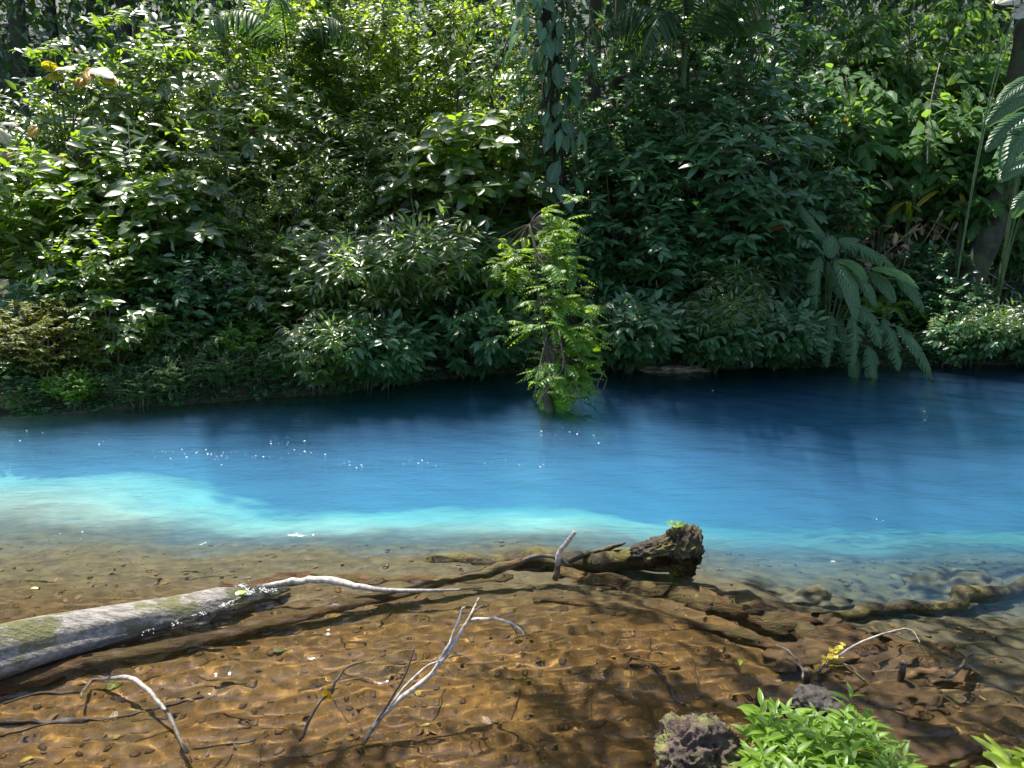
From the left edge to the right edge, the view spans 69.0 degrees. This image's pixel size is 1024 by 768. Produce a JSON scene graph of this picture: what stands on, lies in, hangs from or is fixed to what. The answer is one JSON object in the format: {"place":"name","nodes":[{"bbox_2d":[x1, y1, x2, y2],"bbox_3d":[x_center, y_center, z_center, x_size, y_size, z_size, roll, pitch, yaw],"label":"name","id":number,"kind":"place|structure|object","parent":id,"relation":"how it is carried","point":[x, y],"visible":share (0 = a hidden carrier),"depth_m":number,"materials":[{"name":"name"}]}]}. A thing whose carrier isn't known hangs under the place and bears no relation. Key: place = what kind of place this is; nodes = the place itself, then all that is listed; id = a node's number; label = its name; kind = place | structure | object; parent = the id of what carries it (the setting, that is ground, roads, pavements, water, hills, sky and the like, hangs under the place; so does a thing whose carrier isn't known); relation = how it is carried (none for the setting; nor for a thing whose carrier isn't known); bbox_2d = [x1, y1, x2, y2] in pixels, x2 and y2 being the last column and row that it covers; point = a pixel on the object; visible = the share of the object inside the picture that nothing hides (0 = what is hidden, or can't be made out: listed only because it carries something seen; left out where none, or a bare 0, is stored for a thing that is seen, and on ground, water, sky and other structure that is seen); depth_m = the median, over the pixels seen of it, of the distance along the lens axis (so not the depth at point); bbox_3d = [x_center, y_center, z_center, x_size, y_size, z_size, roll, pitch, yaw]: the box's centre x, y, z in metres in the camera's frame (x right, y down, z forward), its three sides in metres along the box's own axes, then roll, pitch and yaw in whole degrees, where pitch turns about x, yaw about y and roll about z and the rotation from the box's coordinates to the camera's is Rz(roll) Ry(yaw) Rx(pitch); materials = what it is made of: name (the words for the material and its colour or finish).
{"place":"outdoors","nodes":[
{"label":"outdoors","id":0,"kind":"place"},
{"bbox_2d":[0,545,1023,767],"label":"shallow water","id":1,"kind":"structure","parent":0,"point":[612,659],"depth_m":3.79,"materials":[{"name":"liquid"}]},
{"bbox_2d":[261,576,458,592],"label":"curved branch","id":2,"kind":"object","parent":1,"relation":"on","point":[322,579],"visible":0.91,"depth_m":4.51,"materials":[{"name":"grey wood"}]},
{"bbox_2d":[790,684,845,717],"bbox_3d":[1.410,1.479,3.433,0.249,0.176,0.201,0,12,0],"label":"dark stone","id":3,"kind":"object","parent":1,"relation":"in","point":[819,698],"visible":0.67,"depth_m":3.39,"materials":[{"name":"stone"}]},
{"bbox_2d":[971,734,1023,767],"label":"lobed leaf plant","id":4,"kind":"object","parent":1,"relation":"on","point":[998,756],"visible":1,"depth_m":2.96,"materials":[{"name":"plant"}]},
{"bbox_2d":[0,0,1023,602],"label":"water","id":5,"kind":"structure","parent":0,"point":[346,504],"depth_m":9.66,"materials":[{"name":"liquid"}]},
{"bbox_2d":[5,0,40,129],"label":"forest tree","id":6,"kind":"object","parent":5,"relation":"on","point":[18,39],"visible":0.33,"depth_m":17.52,"materials":[{"name":"brown plant"}]},
{"bbox_2d":[0,307,59,371],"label":"herb","id":7,"kind":"object","parent":5,"relation":"on","point":[4,357],"visible":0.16,"depth_m":8.85,"materials":[{"name":"green plant"}]},
{"bbox_2d":[0,122,67,307],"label":"bleached leaf plant","id":8,"kind":"object","parent":5,"relation":"on","point":[33,131],"visible":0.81,"depth_m":9.84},
{"bbox_2d":[0,84,98,282],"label":"shrub","id":9,"kind":"object","parent":5,"relation":"on","point":[26,138],"visible":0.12,"depth_m":10.75,"materials":[{"name":"green plant"}]},
{"bbox_2d":[0,296,111,378],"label":"herb","id":10,"kind":"object","parent":5,"relation":"on","point":[40,364],"visible":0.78,"depth_m":8.62,"materials":[{"name":"green plant"}]},
{"bbox_2d":[0,263,116,359],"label":"shrub","id":11,"kind":"object","parent":5,"relation":"on","point":[27,285],"visible":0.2,"depth_m":9.03,"materials":[{"name":"green plant"}]},
{"bbox_2d":[37,364,102,413],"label":"herb","id":12,"kind":"object","parent":5,"relation":"on","point":[83,381],"visible":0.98,"depth_m":8.57,"materials":[{"name":"green plant"}]},
{"bbox_2d":[0,131,145,314],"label":"shrub","id":13,"kind":"object","parent":5,"relation":"on","point":[21,222],"visible":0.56,"depth_m":9.59,"materials":[{"name":"green plant"}]},
{"bbox_2d":[27,61,118,263],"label":"orange leaved plant","id":14,"kind":"object","parent":5,"relation":"on","point":[107,75],"visible":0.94,"depth_m":10.40,"materials":[{"name":"yellow plant"}]},
{"bbox_2d":[12,217,177,330],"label":"shrub","id":15,"kind":"object","parent":5,"relation":"on","point":[90,273],"visible":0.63,"depth_m":9.05,"materials":[{"name":"green plant"}]},
{"bbox_2d":[5,34,197,240],"bbox_3d":[-6.310,-3.397,11.765,2.745,4.008,2.806,-9,15,-34],"label":"shrub","id":16,"kind":"object","parent":5,"relation":"on","point":[96,108],"visible":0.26,"depth_m":10.85,"materials":[{"name":"green plant"}]},
{"bbox_2d":[61,322,141,372],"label":"herb","id":17,"kind":"object","parent":5,"relation":"on","point":[98,350],"visible":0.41,"depth_m":8.85,"materials":[{"name":"green plant"}]},
{"bbox_2d":[62,287,175,371],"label":"shrub","id":18,"kind":"object","parent":5,"relation":"on","point":[127,315],"visible":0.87,"depth_m":8.81,"materials":[{"name":"green plant"}]},
{"bbox_2d":[0,587,247,678],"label":"fallen log","id":19,"kind":"object","parent":5,"relation":"on","point":[28,643],"visible":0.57,"depth_m":3.94,"materials":[{"name":"grey wood"}]},
{"bbox_2d":[30,111,236,274],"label":"shrub","id":20,"kind":"object","parent":5,"relation":"on","point":[110,167],"visible":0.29,"depth_m":10.02,"materials":[{"name":"green plant"}]},
{"bbox_2d":[94,361,187,412],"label":"herb","id":21,"kind":"object","parent":5,"relation":"on","point":[138,385],"visible":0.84,"depth_m":8.80,"materials":[{"name":"green plant"}]},
{"bbox_2d":[129,308,195,365],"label":"herb","id":22,"kind":"object","parent":5,"relation":"on","point":[150,347],"visible":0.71,"depth_m":9.10,"materials":[{"name":"green plant"}]},
{"bbox_2d":[78,170,250,322],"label":"shrub","id":23,"kind":"object","parent":5,"relation":"on","point":[165,234],"visible":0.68,"depth_m":9.57,"materials":[{"name":"green plant"}]},
{"bbox_2d":[128,348,215,398],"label":"herb","id":24,"kind":"object","parent":5,"relation":"on","point":[171,371],"visible":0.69,"depth_m":8.96,"materials":[{"name":"green plant"}]},
{"bbox_2d":[71,2,281,231],"bbox_3d":[-5.256,-3.763,12.090,3.128,4.568,3.197,-6,14,-24],"label":"shrub","id":25,"kind":"object","parent":5,"relation":"on","point":[188,50],"visible":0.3,"depth_m":11.19,"materials":[{"name":"green plant"}]},
{"bbox_2d":[120,241,259,348],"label":"shrub","id":26,"kind":"object","parent":5,"relation":"on","point":[181,302],"visible":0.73,"depth_m":9.40,"materials":[{"name":"green plant"}]},
{"bbox_2d":[176,327,231,367],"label":"herb","id":27,"kind":"object","parent":5,"relation":"on","point":[202,344],"visible":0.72,"depth_m":9.26,"materials":[{"name":"green plant"}]},
{"bbox_2d":[168,345,262,392],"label":"herb","id":28,"kind":"object","parent":5,"relation":"on","point":[220,367],"visible":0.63,"depth_m":9.15,"materials":[{"name":"green plant"}]},
{"bbox_2d":[206,315,276,359],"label":"herb","id":29,"kind":"object","parent":5,"relation":"on","point":[235,344],"visible":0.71,"depth_m":9.47,"materials":[{"name":"green plant"}]},
{"bbox_2d":[212,343,288,386],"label":"herb","id":30,"kind":"object","parent":5,"relation":"on","point":[265,370],"visible":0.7,"depth_m":9.31,"materials":[{"name":"green plant"}]},
{"bbox_2d":[162,70,345,307],"bbox_3d":[-3.850,-2.807,11.275,2.554,3.729,2.610,-6,14,-27],"label":"shrub","id":31,"kind":"object","parent":5,"relation":"on","point":[247,146],"visible":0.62,"depth_m":10.71,"materials":[{"name":"green plant"}]},
{"bbox_2d":[220,260,315,343],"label":"shrub","id":32,"kind":"object","parent":5,"relation":"on","point":[265,308],"visible":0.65,"depth_m":9.63,"materials":[{"name":"green plant"}]},
{"bbox_2d":[211,170,338,326],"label":"shrub","id":33,"kind":"object","parent":5,"relation":"on","point":[262,247],"visible":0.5,"depth_m":10.22,"materials":[{"name":"green plant"}]},
{"bbox_2d":[187,6,371,254],"bbox_3d":[-3.822,-3.753,12.479,2.947,4.748,3.032,-10,16,-37],"label":"shrub","id":34,"kind":"object","parent":5,"relation":"on","point":[271,87],"visible":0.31,"depth_m":11.76,"materials":[{"name":"green plant"}]},
{"bbox_2d":[196,0,371,239],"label":"palm","id":35,"kind":"object","parent":5,"relation":"on","point":[265,32],"visible":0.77,"depth_m":11.45,"materials":[{"name":"green plant"}]},
{"bbox_2d":[261,332,319,384],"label":"herb","id":36,"kind":"object","parent":5,"relation":"on","point":[272,343],"visible":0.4,"depth_m":9.44,"materials":[{"name":"green plant"}]},
{"bbox_2d":[210,0,420,237],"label":"shrub","id":37,"kind":"object","parent":5,"relation":"on","point":[326,83],"visible":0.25,"depth_m":12.67,"materials":[{"name":"green plant"}]},
{"bbox_2d":[246,219,387,336],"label":"shrub","id":38,"kind":"object","parent":5,"relation":"on","point":[298,245],"visible":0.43,"depth_m":9.60,"materials":[{"name":"green plant"}]},
{"bbox_2d":[258,295,388,395],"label":"shrub","id":39,"kind":"object","parent":5,"relation":"on","point":[319,343],"visible":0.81,"depth_m":9.05,"materials":[{"name":"green plant"}]},
{"bbox_2d":[272,150,393,255],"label":"shrub","id":40,"kind":"object","parent":5,"relation":"on","point":[330,200],"visible":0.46,"depth_m":10.74,"materials":[{"name":"green plant"}]},
{"bbox_2d":[278,97,434,263],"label":"shrub","id":41,"kind":"object","parent":5,"relation":"on","point":[372,154],"visible":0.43,"depth_m":11.24,"materials":[{"name":"green plant"}]},
{"bbox_2d":[276,216,439,322],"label":"shrub","id":42,"kind":"object","parent":5,"relation":"on","point":[341,274],"visible":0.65,"depth_m":9.31,"materials":[{"name":"green plant"}]},
{"bbox_2d":[266,0,489,258],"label":"shrub","id":43,"kind":"object","parent":5,"relation":"on","point":[379,67],"visible":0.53,"depth_m":12.17,"materials":[{"name":"green plant"}]},
{"bbox_2d":[319,305,442,397],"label":"shrub","id":44,"kind":"object","parent":5,"relation":"on","point":[407,352],"visible":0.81,"depth_m":9.25,"materials":[{"name":"green plant"}]},
{"bbox_2d":[336,193,503,330],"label":"shrub","id":45,"kind":"object","parent":5,"relation":"on","point":[461,255],"visible":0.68,"depth_m":9.61,"materials":[{"name":"green plant"}]},
{"bbox_2d":[362,144,491,314],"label":"shrub","id":46,"kind":"object","parent":5,"relation":"on","point":[426,176],"visible":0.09,"depth_m":11.34,"materials":[{"name":"green plant"}]},
{"bbox_2d":[372,597,526,727],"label":"forked branch","id":47,"kind":"object","parent":5,"relation":"on","point":[396,701],"visible":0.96,"depth_m":3.38,"materials":[{"name":"grey wood"}]},
{"bbox_2d":[402,213,509,320],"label":"shrub","id":48,"kind":"object","parent":5,"relation":"on","point":[452,298],"visible":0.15,"depth_m":10.85,"materials":[{"name":"green plant"}]},
{"bbox_2d":[364,0,580,225],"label":"shrub","id":49,"kind":"object","parent":5,"relation":"on","point":[480,89],"visible":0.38,"depth_m":12.03,"materials":[{"name":"green plant"}]},
{"bbox_2d":[374,108,577,306],"bbox_3d":[-0.666,-2.362,11.509,2.993,3.604,2.893,-6,14,-26],"label":"shrub","id":50,"kind":"object","parent":5,"relation":"on","point":[503,187],"visible":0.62,"depth_m":10.79,"materials":[{"name":"green plant"}]},
{"bbox_2d":[432,557,523,580],"bbox_3d":[-1.396,1.384,4.225,3.237,0.239,0.177,-6,14,-25],"label":"sunken log","id":51,"kind":"object","parent":5,"relation":"on","point":[500,566],"visible":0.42,"depth_m":4.78,"materials":[{"name":"brown wood"}]},
{"bbox_2d":[423,295,551,389],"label":"shrub","id":52,"kind":"object","parent":5,"relation":"on","point":[486,343],"visible":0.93,"depth_m":10.00,"materials":[{"name":"green plant"}]},
{"bbox_2d":[0,0,1014,273],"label":"distant wood","id":53,"kind":"object","parent":5,"relation":"on","point":[818,8],"visible":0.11,"depth_m":18.44,"materials":[{"name":"green plant"}]},
{"bbox_2d":[0,208,1023,418],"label":"ground cover","id":54,"kind":"object","parent":5,"relation":"on","point":[343,387],"visible":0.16,"depth_m":9.54,"materials":[{"name":"green plant"}]},
{"bbox_2d":[6,536,1022,601],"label":"pebbles","id":55,"kind":"object","parent":5,"relation":"on","point":[838,578],"visible":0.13,"depth_m":5.75,"materials":[{"name":"stone"}]},
{"bbox_2d":[468,206,565,319],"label":"shrub","id":56,"kind":"object","parent":5,"relation":"on","point":[532,296],"visible":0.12,"depth_m":11.42,"materials":[{"name":"green plant"}]},
{"bbox_2d":[470,194,614,462],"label":"hanging bush","id":57,"kind":"object","parent":5,"relation":"on","point":[555,391],"visible":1,"depth_m":9.04,"materials":[{"name":"green plant"}]},
{"bbox_2d":[492,0,615,334],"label":"vine covered tree","id":58,"kind":"object","parent":5,"relation":"on","point":[549,30],"visible":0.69,"depth_m":10.91,"materials":[{"name":"green plant"}]},
{"bbox_2d":[585,0,600,206],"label":"forest tree","id":59,"kind":"object","parent":5,"relation":"on","point":[595,5],"visible":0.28,"depth_m":16.66,"materials":[{"name":"brown plant"}]},
{"bbox_2d":[512,110,703,297],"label":"shrub","id":60,"kind":"object","parent":5,"relation":"on","point":[634,176],"visible":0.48,"depth_m":11.13,"materials":[{"name":"green plant"}]},
{"bbox_2d":[605,0,626,233],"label":"canopy tree","id":61,"kind":"object","parent":5,"relation":"on","point":[620,5],"visible":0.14,"depth_m":13.20,"materials":[{"name":"brown plant"}]},
{"bbox_2d":[611,547,630,553],"bbox_3d":[0.271,1.268,5.255,1.914,0.408,0.279,1,12,5],"label":"sunken log","id":62,"kind":"object","parent":5,"relation":"on","point":[623,550],"depth_m":5.19,"materials":[{"name":"brown wood"}]},
{"bbox_2d":[629,519,704,566],"bbox_3d":[1.026,1.148,5.038,0.560,0.452,0.259,0,12,0],"label":"root stump","id":63,"kind":"object","parent":62,"relation":"attached to","point":[678,542],"visible":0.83,"depth_m":4.96,"materials":[{"name":"brown wood"}]},
{"bbox_2d":[529,3,737,283],"bbox_3d":[1.945,-3.647,12.827,3.514,5.168,3.685,-8,15,-31],"label":"shrub","id":64,"kind":"object","parent":5,"relation":"on","point":[628,96],"visible":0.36,"depth_m":11.77,"materials":[{"name":"green plant"}]},
{"bbox_2d":[570,286,698,380],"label":"shrub","id":65,"kind":"object","parent":5,"relation":"on","point":[652,334],"visible":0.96,"depth_m":10.22,"materials":[{"name":"green plant"}]},
{"bbox_2d":[570,177,731,311],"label":"shrub","id":66,"kind":"object","parent":5,"relation":"on","point":[659,245],"visible":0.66,"depth_m":10.97,"materials":[{"name":"green plant"}]},
{"bbox_2d":[609,198,717,312],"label":"shrub","id":67,"kind":"object","parent":5,"relation":"on","point":[688,257],"visible":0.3,"depth_m":11.09,"materials":[{"name":"green plant"}]},
{"bbox_2d":[635,365,711,376],"bbox_3d":[2.435,-0.219,11.253,1.200,0.163,0.703,0,12,0],"label":"rock ledge","id":68,"kind":"object","parent":5,"relation":"on","point":[669,370],"visible":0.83,"depth_m":11.07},
{"bbox_2d":[588,0,799,309],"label":"palm","id":69,"kind":"object","parent":5,"relation":"on","point":[647,26],"visible":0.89,"depth_m":11.33,"materials":[{"name":"green plant"}]},
{"bbox_2d":[653,710,743,767],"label":"rough rock","id":70,"kind":"object","parent":5,"relation":"on","point":[695,739],"visible":0.98,"depth_m":2.92,"materials":[{"name":"stone"}]},
{"bbox_2d":[611,91,827,289],"bbox_3d":[3.204,-2.676,12.024,3.393,3.966,3.583,-1,12,-3],"label":"shrub","id":71,"kind":"object","parent":5,"relation":"on","point":[737,184],"visible":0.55,"depth_m":10.99,"materials":[{"name":"green plant"}]},
{"bbox_2d":[662,250,776,315],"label":"shrub","id":72,"kind":"object","parent":5,"relation":"on","point":[734,275],"visible":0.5,"depth_m":10.79,"materials":[{"name":"green plant"}]},
{"bbox_2d":[664,270,780,373],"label":"shrub","id":73,"kind":"object","parent":5,"relation":"on","point":[724,305],"visible":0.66,"depth_m":10.37,"materials":[{"name":"green plant"}]},
{"bbox_2d":[675,301,776,381],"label":"shrub","id":74,"kind":"object","parent":5,"relation":"on","point":[725,355],"visible":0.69,"depth_m":10.41,"materials":[{"name":"green plant"}]},
{"bbox_2d":[637,168,829,310],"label":"shrub","id":75,"kind":"object","parent":5,"relation":"on","point":[787,276],"visible":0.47,"depth_m":11.03,"materials":[{"name":"green plant"}]},
{"bbox_2d":[627,0,849,243],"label":"shrub","id":76,"kind":"object","parent":5,"relation":"on","point":[763,86],"visible":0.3,"depth_m":12.01,"materials":[{"name":"green plant"}]},
{"bbox_2d":[716,5,771,175],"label":"dead leaf plant","id":77,"kind":"object","parent":5,"relation":"on","point":[764,25],"visible":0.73,"depth_m":11.62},
{"bbox_2d":[732,297,841,375],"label":"shrub","id":78,"kind":"object","parent":5,"relation":"on","point":[803,331],"visible":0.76,"depth_m":10.49,"materials":[{"name":"green plant"}]},
{"bbox_2d":[734,139,881,312],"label":"shrub","id":79,"kind":"object","parent":5,"relation":"on","point":[842,209],"visible":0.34,"depth_m":11.63,"materials":[{"name":"green plant"}]},
{"bbox_2d":[729,683,926,767],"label":"leafy clump","id":80,"kind":"object","parent":5,"relation":"on","point":[814,740],"visible":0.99,"depth_m":2.88,"materials":[{"name":"green plant"}]},
{"bbox_2d":[742,0,927,261],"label":"shrub","id":81,"kind":"object","parent":5,"relation":"on","point":[861,33],"visible":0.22,"depth_m":13.54,"materials":[{"name":"green plant"}]},
{"bbox_2d":[751,63,919,297],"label":"shrub","id":82,"kind":"object","parent":5,"relation":"on","point":[867,142],"visible":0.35,"depth_m":12.30,"materials":[{"name":"green plant"}]},
{"bbox_2d":[757,199,933,386],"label":"great leaved plant","id":83,"kind":"object","parent":5,"relation":"on","point":[844,278],"visible":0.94,"depth_m":10.73,"materials":[{"name":"green plant"}]},
{"bbox_2d":[834,294,930,326],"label":"fern","id":84,"kind":"object","parent":5,"relation":"on","point":[889,306],"visible":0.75,"depth_m":11.82,"materials":[{"name":"green plant"}]},
{"bbox_2d":[807,179,1014,310],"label":"dry undergrowth","id":85,"kind":"object","parent":5,"relation":"on","point":[921,230],"visible":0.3,"depth_m":12.48,"materials":[{"name":"green plant"}]},
{"bbox_2d":[828,66,998,299],"bbox_3d":[7.129,-3.346,13.272,3.047,4.294,2.956,-10,16,-39],"label":"shrub","id":86,"kind":"object","parent":5,"relation":"on","point":[964,130],"visible":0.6,"depth_m":12.38,"materials":[{"name":"green plant"}]},
{"bbox_2d":[822,0,1013,282],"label":"shrub","id":87,"kind":"object","parent":5,"relation":"on","point":[943,20],"visible":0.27,"depth_m":13.35,"materials":[{"name":"green plant"}]},
{"bbox_2d":[895,182,945,315],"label":"strap leaved plant","id":88,"kind":"object","parent":5,"relation":"on","point":[906,216],"visible":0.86,"depth_m":12.24,"materials":[{"name":"green plant"}]},
{"bbox_2d":[867,236,979,320],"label":"shrub","id":89,"kind":"object","parent":5,"relation":"on","point":[937,267],"visible":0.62,"depth_m":12.07,"materials":[{"name":"green plant"}]},
{"bbox_2d":[889,567,1007,600],"bbox_3d":[3.184,1.538,5.353,1.145,0.380,0.533,-1,12,-3],"label":"sunken rock","id":90,"kind":"object","parent":5,"relation":"on","point":[937,585],"visible":0.37,"depth_m":5.27,"materials":[{"name":"stone"}]},
{"bbox_2d":[910,273,996,326],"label":"shrub","id":91,"kind":"object","parent":5,"relation":"on","point":[949,303],"visible":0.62,"depth_m":11.64,"materials":[{"name":"green plant"}]},
{"bbox_2d":[887,576,1023,604],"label":"sunken log","id":92,"kind":"object","parent":5,"relation":"on","point":[1014,590],"visible":0.34,"depth_m":4.91,"materials":[{"name":"brown wood"}]},
{"bbox_2d":[901,32,1012,224],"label":"shrub","id":93,"kind":"object","parent":5,"relation":"on","point":[973,77],"visible":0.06,"depth_m":12.81,"materials":[{"name":"green plant"}]},
{"bbox_2d":[908,102,1023,308],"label":"shrub","id":94,"kind":"object","parent":5,"relation":"on","point":[984,184],"visible":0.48,"depth_m":12.10,"materials":[{"name":"green plant"}]},
{"bbox_2d":[915,312,1021,371],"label":"shrub","id":95,"kind":"object","parent":5,"relation":"on","point":[942,334],"visible":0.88,"depth_m":11.13,"materials":[{"name":"green plant"}]},
{"bbox_2d":[935,0,1023,325],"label":"leaning tree","id":96,"kind":"object","parent":5,"relation":"on","point":[982,251],"visible":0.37,"depth_m":11.75,"materials":[{"name":"brown plant"}]},
{"bbox_2d":[939,171,1023,310],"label":"shrub","id":97,"kind":"object","parent":5,"relation":"on","point":[1010,275],"visible":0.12,"depth_m":12.84,"materials":[{"name":"green plant"}]},
{"bbox_2d":[945,294,1023,367],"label":"shrub","id":98,"kind":"object","parent":5,"relation":"on","point":[998,319],"visible":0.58,"depth_m":10.91,"materials":[{"name":"green plant"}]},
{"bbox_2d":[953,0,1023,297],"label":"pale leaf plant","id":99,"kind":"object","parent":5,"relation":"on","point":[1018,13],"visible":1,"depth_m":11.16,"materials":[{"name":"plant"}]},
{"bbox_2d":[984,76,1023,310],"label":"edge leaf plant","id":100,"kind":"object","parent":5,"relation":"on","point":[1005,140],"visible":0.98,"depth_m":9.30,"materials":[{"name":"plant"}]},
{"bbox_2d":[0,364,1023,600],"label":"deep water","id":101,"kind":"structure","parent":0,"point":[736,394],"depth_m":8.64,"materials":[{"name":"liquid"}]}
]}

